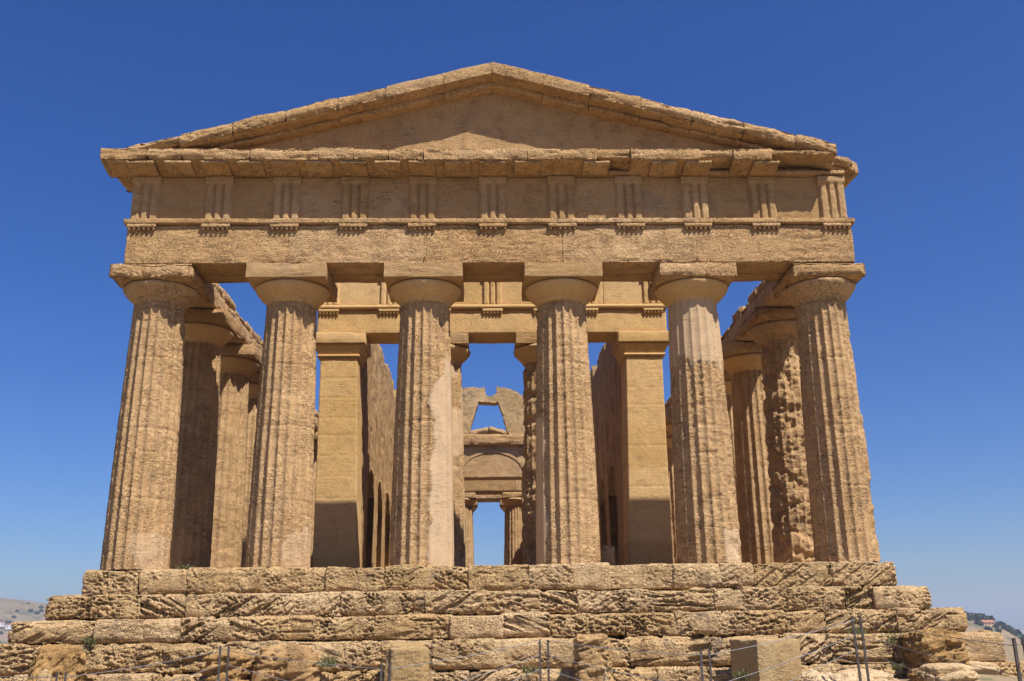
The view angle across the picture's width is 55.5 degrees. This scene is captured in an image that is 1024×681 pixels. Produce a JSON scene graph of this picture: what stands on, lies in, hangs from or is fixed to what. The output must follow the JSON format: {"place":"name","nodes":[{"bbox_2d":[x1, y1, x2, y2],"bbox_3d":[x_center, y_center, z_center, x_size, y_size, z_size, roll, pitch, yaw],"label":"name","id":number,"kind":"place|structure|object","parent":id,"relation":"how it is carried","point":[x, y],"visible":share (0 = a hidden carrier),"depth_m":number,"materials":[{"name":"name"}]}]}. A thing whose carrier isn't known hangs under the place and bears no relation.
{"place":"outdoors","nodes":[
{"label":"outdoors","id":0,"kind":"place"},
{"bbox_2d":[0,598,45,643],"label":"hill","id":1,"kind":"structure","parent":0,"point":[8,607],"depth_m":1132.30,"materials":[{"name":"beige soil"}]},
{"bbox_2d":[0,621,4,626],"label":"farmhouse","id":2,"kind":"object","parent":1,"relation":"on","point":[2,623],"visible":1,"depth_m":1061.18,"materials":[{"name":"white tile"}]},
{"bbox_2d":[5,624,11,628],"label":"farmhouse","id":3,"kind":"object","parent":1,"relation":"on","point":[8,626],"visible":0.55,"depth_m":1059.34,"materials":[{"name":"white tile"}]},
{"bbox_2d":[0,603,43,633],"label":"scrub","id":4,"kind":"object","parent":1,"relation":"on","point":[29,610],"visible":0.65,"depth_m":1137.66,"materials":[{"name":"plant"}]},
{"bbox_2d":[0,0,1023,629],"label":"sky","id":5,"kind":"structure","parent":0,"point":[925,97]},
{"bbox_2d":[601,545,614,565],"bbox_3d":[2.417,5.495,24.382,0.350,0.734,0.345,0,-17,-2],"label":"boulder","id":6,"kind":"object","parent":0,"point":[607,554],"visible":0.62,"depth_m":24.30,"materials":[{"name":"brown stone"}]},
{"bbox_2d":[895,630,1023,680],"bbox_3d":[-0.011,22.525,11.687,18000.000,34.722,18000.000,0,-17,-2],"label":"ground","id":7,"kind":"structure","parent":0,"point":[1009,652],"depth_m":18.26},
{"bbox_2d":[36,669,51,680],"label":"boulder","id":8,"kind":"object","parent":7,"relation":"on","point":[45,673],"visible":0.94,"depth_m":16.77,"materials":[{"name":"beige stone"}]},
{"bbox_2d":[26,643,87,680],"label":"boulder","id":9,"kind":"object","parent":7,"relation":"on","point":[61,659],"visible":0.95,"depth_m":17.41,"materials":[{"name":"stone"}]},
{"bbox_2d":[200,649,253,680],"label":"boulder","id":10,"kind":"object","parent":7,"relation":"on","point":[240,660],"visible":0.9,"depth_m":17.69,"materials":[{"name":"stone"}]},
{"bbox_2d":[251,644,320,680],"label":"boulder","id":11,"kind":"object","parent":7,"relation":"on","point":[286,670],"visible":0.95,"depth_m":17.90,"materials":[{"name":"stone"}]},
{"bbox_2d":[318,653,354,666],"bbox_3d":[-3.335,5.937,18.089,0.731,0.250,0.512,-12,-20,34],"label":"grass tuft","id":12,"kind":"object","parent":11,"relation":"on","point":[325,660],"visible":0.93,"depth_m":18.06,"materials":[{"name":"green plant"}]},
{"bbox_2d":[383,642,429,680],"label":"stone block","id":13,"kind":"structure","parent":7,"relation":"on","point":[402,654],"depth_m":17.71,"materials":[{"name":"beige stone"}]},
{"bbox_2d":[0,62,1023,680],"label":"ancient temple","id":14,"kind":"structure","parent":7,"relation":"on","point":[546,224],"depth_m":22.41,"materials":[{"name":"stone"}]},
{"bbox_2d":[79,635,108,645],"bbox_3d":[-8.121,5.741,18.639,0.679,0.199,0.552,8,-19,-27],"label":"grass tuft","id":15,"kind":"object","parent":14,"relation":"on","point":[90,641],"visible":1,"depth_m":18.57,"materials":[{"name":"green plant"}]},
{"bbox_2d":[175,564,193,569],"bbox_3d":[-6.896,4.762,20.454,0.695,0.139,0.626,0,-17,-2],"label":"grass tuft","id":16,"kind":"object","parent":14,"relation":"on","point":[186,567],"visible":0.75,"depth_m":20.46,"materials":[{"name":"green plant"}]},
{"bbox_2d":[518,665,543,672],"bbox_3d":[0.383,6.133,18.195,0.770,0.157,0.524,-8,-18,23],"label":"grass tuft","id":17,"kind":"object","parent":14,"relation":"on","point":[528,670],"visible":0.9,"depth_m":18.15,"materials":[{"name":"green plant"}]},
{"bbox_2d":[844,627,868,633],"bbox_3d":[6.872,5.736,19.237,0.683,0.179,0.553,0,-17,-2],"label":"grass tuft","id":18,"kind":"object","parent":14,"relation":"on","point":[858,631],"visible":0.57,"depth_m":19.22,"materials":[{"name":"green plant"}]},
{"bbox_2d":[881,629,909,644],"bbox_3d":[7.554,5.783,18.997,0.819,0.299,0.559,7,-18,-23],"label":"grass tuft","id":19,"kind":"object","parent":14,"relation":"on","point":[894,642],"visible":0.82,"depth_m":18.91,"materials":[{"name":"green plant"}]},
{"bbox_2d":[0,616,1023,680],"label":"wire fence","id":20,"kind":"object","parent":7,"relation":"on","point":[1016,657],"visible":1,"depth_m":16.25,"materials":[{"name":"metal"}]},
{"bbox_2d":[572,633,613,680],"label":"boulder","id":21,"kind":"object","parent":7,"relation":"on","point":[595,656],"visible":0.99,"depth_m":17.86,"materials":[{"name":"stone"}]},
{"bbox_2d":[603,671,608,680],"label":"boulder","id":22,"kind":"object","parent":7,"relation":"on","point":[605,678],"visible":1,"depth_m":16.30,"materials":[{"name":"beige stone"}]},
{"bbox_2d":[728,668,757,680],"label":"grass tuft","id":23,"kind":"object","parent":7,"relation":"on","point":[746,678],"visible":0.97,"depth_m":16.78,"materials":[{"name":"green plant"}]},
{"bbox_2d":[729,638,801,680],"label":"stone block","id":24,"kind":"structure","parent":7,"relation":"on","point":[763,656],"depth_m":17.64,"materials":[{"name":"beige stone"}]},
{"bbox_2d":[799,668,899,680],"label":"boulder","id":25,"kind":"object","parent":7,"relation":"on","point":[852,675],"visible":0.9,"depth_m":16.99,"materials":[{"name":"beige stone"}]},
{"bbox_2d":[886,663,905,669],"bbox_3d":[6.966,5.924,17.702,0.555,0.148,0.509,0,-17,-2],"label":"grass tuft","id":26,"kind":"object","parent":7,"relation":"on","point":[896,667],"visible":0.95,"depth_m":17.64,"materials":[{"name":"green plant"}]},
{"bbox_2d":[907,668,925,680],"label":"boulder","id":27,"kind":"object","parent":7,"relation":"on","point":[912,674],"visible":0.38,"depth_m":17.66,"materials":[{"name":"stone"}]},
{"bbox_2d":[899,628,970,672],"bbox_3d":[7.979,5.962,18.469,1.050,0.978,1.161,0,-17,-2],"label":"boulder","id":28,"kind":"object","parent":7,"relation":"on","point":[948,648],"visible":0.65,"depth_m":18.07,"materials":[{"name":"stone"}]},
{"bbox_2d":[916,663,979,680],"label":"boulder","id":29,"kind":"object","parent":7,"relation":"on","point":[952,672],"visible":0.97,"depth_m":17.04,"materials":[{"name":"beige stone"}]},
{"bbox_2d":[970,630,991,631],"bbox_3d":[9.556,6.362,19.703,0.605,0.972,0.872,0,-17,-2],"label":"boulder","id":30,"kind":"object","parent":7,"relation":"on","point":[981,631],"visible":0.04,"depth_m":19.65,"materials":[{"name":"stone"}]},
{"bbox_2d":[969,661,999,674],"bbox_3d":[8.765,6.307,18.727,0.959,0.304,0.893,0,-17,-2],"label":"boulder","id":31,"kind":"object","parent":7,"relation":"on","point":[988,665],"visible":0.34,"depth_m":18.37,"materials":[{"name":"beige stone"}]},
{"bbox_2d":[965,620,1021,645],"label":"hill","id":32,"kind":"structure","parent":0,"point":[1005,634],"depth_m":551.00,"materials":[{"name":"beige soil"}]},
{"bbox_2d":[980,620,994,625],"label":"farmhouse","id":33,"kind":"object","parent":32,"relation":"on","point":[989,622],"visible":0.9,"depth_m":563.33,"materials":[{"name":"pink tile"}]},
{"bbox_2d":[964,611,1023,644],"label":"woodland","id":34,"kind":"object","parent":32,"relation":"on","point":[977,617],"visible":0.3,"depth_m":566.88,"materials":[{"name":"green plant"}]}
]}

